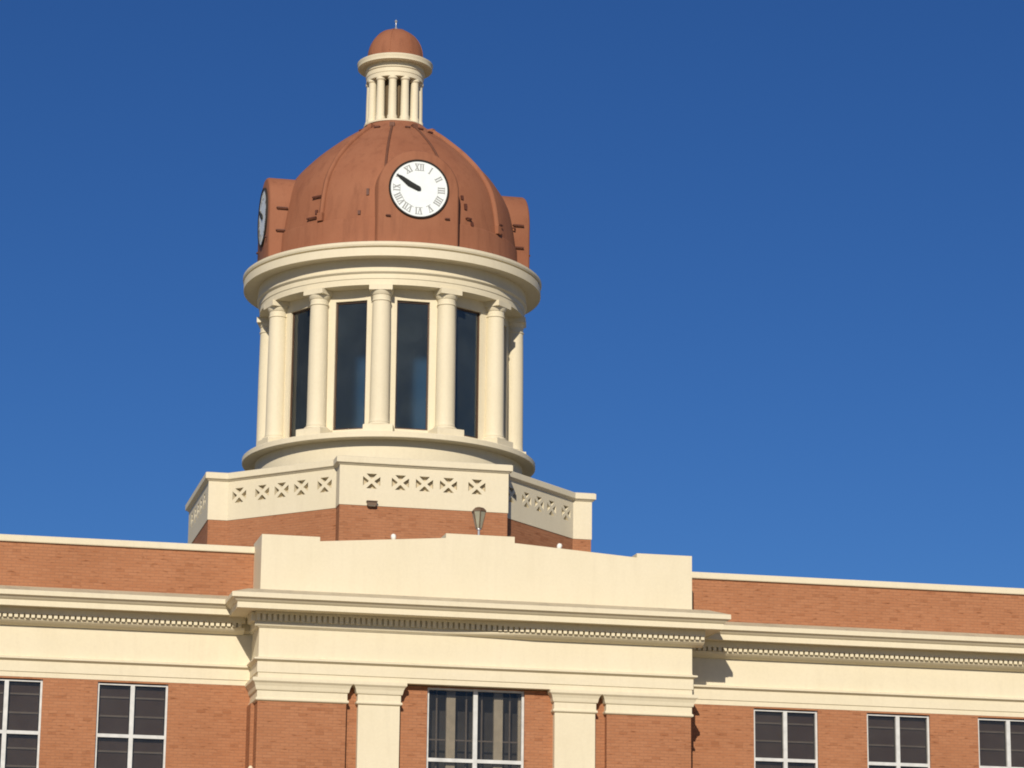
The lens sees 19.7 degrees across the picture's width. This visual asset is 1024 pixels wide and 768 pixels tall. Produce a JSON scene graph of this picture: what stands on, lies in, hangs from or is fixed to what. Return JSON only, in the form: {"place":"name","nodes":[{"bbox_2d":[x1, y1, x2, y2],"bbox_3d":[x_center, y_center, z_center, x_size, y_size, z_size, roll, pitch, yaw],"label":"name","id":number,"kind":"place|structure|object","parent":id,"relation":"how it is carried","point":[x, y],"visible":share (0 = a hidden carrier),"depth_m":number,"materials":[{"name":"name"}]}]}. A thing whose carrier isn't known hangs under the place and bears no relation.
{"place":"outdoors","nodes":[
{"label":"outdoors","id":0,"kind":"place"},
{"bbox_2d":[0,20,1023,767],"bbox_3d":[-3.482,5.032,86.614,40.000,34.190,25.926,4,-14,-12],"label":"courthouse","id":1,"kind":"structure","parent":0,"point":[290,604],"depth_m":76.79,"materials":[{"name":"red brick"}]},
{"bbox_2d":[0,679,42,767],"bbox_3d":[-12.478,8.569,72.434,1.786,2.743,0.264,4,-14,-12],"label":"window","id":2,"kind":"structure","parent":1,"relation":"in","point":[20,700],"depth_m":72.58,"materials":[{"name":"black glass"}]},
{"bbox_2d":[94,682,167,767],"bbox_3d":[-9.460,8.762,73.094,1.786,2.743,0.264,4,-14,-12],"label":"window","id":3,"kind":"structure","parent":1,"relation":"in","point":[131,719],"depth_m":73.16,"materials":[{"name":"black glass"}]},
{"bbox_2d":[289,308,309,436],"bbox_3d":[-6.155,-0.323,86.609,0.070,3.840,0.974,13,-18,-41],"label":"drum window","id":4,"kind":"structure","parent":1,"relation":"in","point":[301,319],"depth_m":86.71,"materials":[{"name":"black glass"}]},
{"bbox_2d":[334,301,366,429],"bbox_3d":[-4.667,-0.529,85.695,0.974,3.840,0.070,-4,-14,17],"label":"drum window","id":5,"kind":"structure","parent":1,"relation":"in","point":[351,319],"depth_m":85.70,"materials":[{"name":"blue glass"}]},
{"bbox_2d":[366,500,377,506],"bbox_3d":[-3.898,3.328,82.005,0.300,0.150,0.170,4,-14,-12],"label":"wall light","id":6,"kind":"object","parent":1,"relation":"attached to","point":[371,503],"visible":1,"depth_m":81.95,"materials":[{"name":"brown metal"}]},
{"bbox_2d":[395,301,429,430],"bbox_3d":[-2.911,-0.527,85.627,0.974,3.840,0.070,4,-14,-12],"label":"drum window","id":7,"kind":"structure","parent":1,"relation":"in","point":[412,337],"depth_m":85.62,"materials":[{"name":"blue glass"}]},
{"bbox_2d":[455,307,479,438],"bbox_3d":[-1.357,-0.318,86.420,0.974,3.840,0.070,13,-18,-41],"label":"drum window","id":8,"kind":"structure","parent":1,"relation":"in","point":[467,321],"depth_m":86.46,"materials":[{"name":"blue glass"}]},
{"bbox_2d":[426,687,523,767],"bbox_3d":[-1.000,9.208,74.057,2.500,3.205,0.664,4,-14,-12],"label":"window","id":9,"kind":"structure","parent":1,"relation":"in","point":[467,728],"depth_m":74.28,"materials":[{"name":"black glass"}]},
{"bbox_2d":[472,507,485,534],"bbox_3d":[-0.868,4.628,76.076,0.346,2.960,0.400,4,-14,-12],"label":"lantern lamp","id":10,"kind":"object","parent":1,"relation":"attached to","point":[478,513],"visible":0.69,"depth_m":76.25,"materials":[{"name":"metal"}]},
{"bbox_2d":[754,708,817,767],"bbox_3d":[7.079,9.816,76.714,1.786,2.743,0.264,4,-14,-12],"label":"window","id":11,"kind":"structure","parent":1,"relation":"in","point":[782,739],"depth_m":76.86,"materials":[{"name":"black glass"}]},
{"bbox_2d":[867,713,929,767],"bbox_3d":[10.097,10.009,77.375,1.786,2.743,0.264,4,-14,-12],"label":"window","id":12,"kind":"structure","parent":1,"relation":"in","point":[893,741],"depth_m":77.54,"materials":[{"name":"black glass"}]},
{"bbox_2d":[978,717,1023,767],"bbox_3d":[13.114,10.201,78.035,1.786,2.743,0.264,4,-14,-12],"label":"window","id":13,"kind":"structure","parent":1,"relation":"in","point":[1001,741],"depth_m":78.17,"materials":[{"name":"black glass"}]},
{"bbox_2d":[0,0,1023,587],"label":"sky","id":14,"kind":"structure","parent":0,"point":[776,327],"materials":[{"name":"blue"}]}
]}

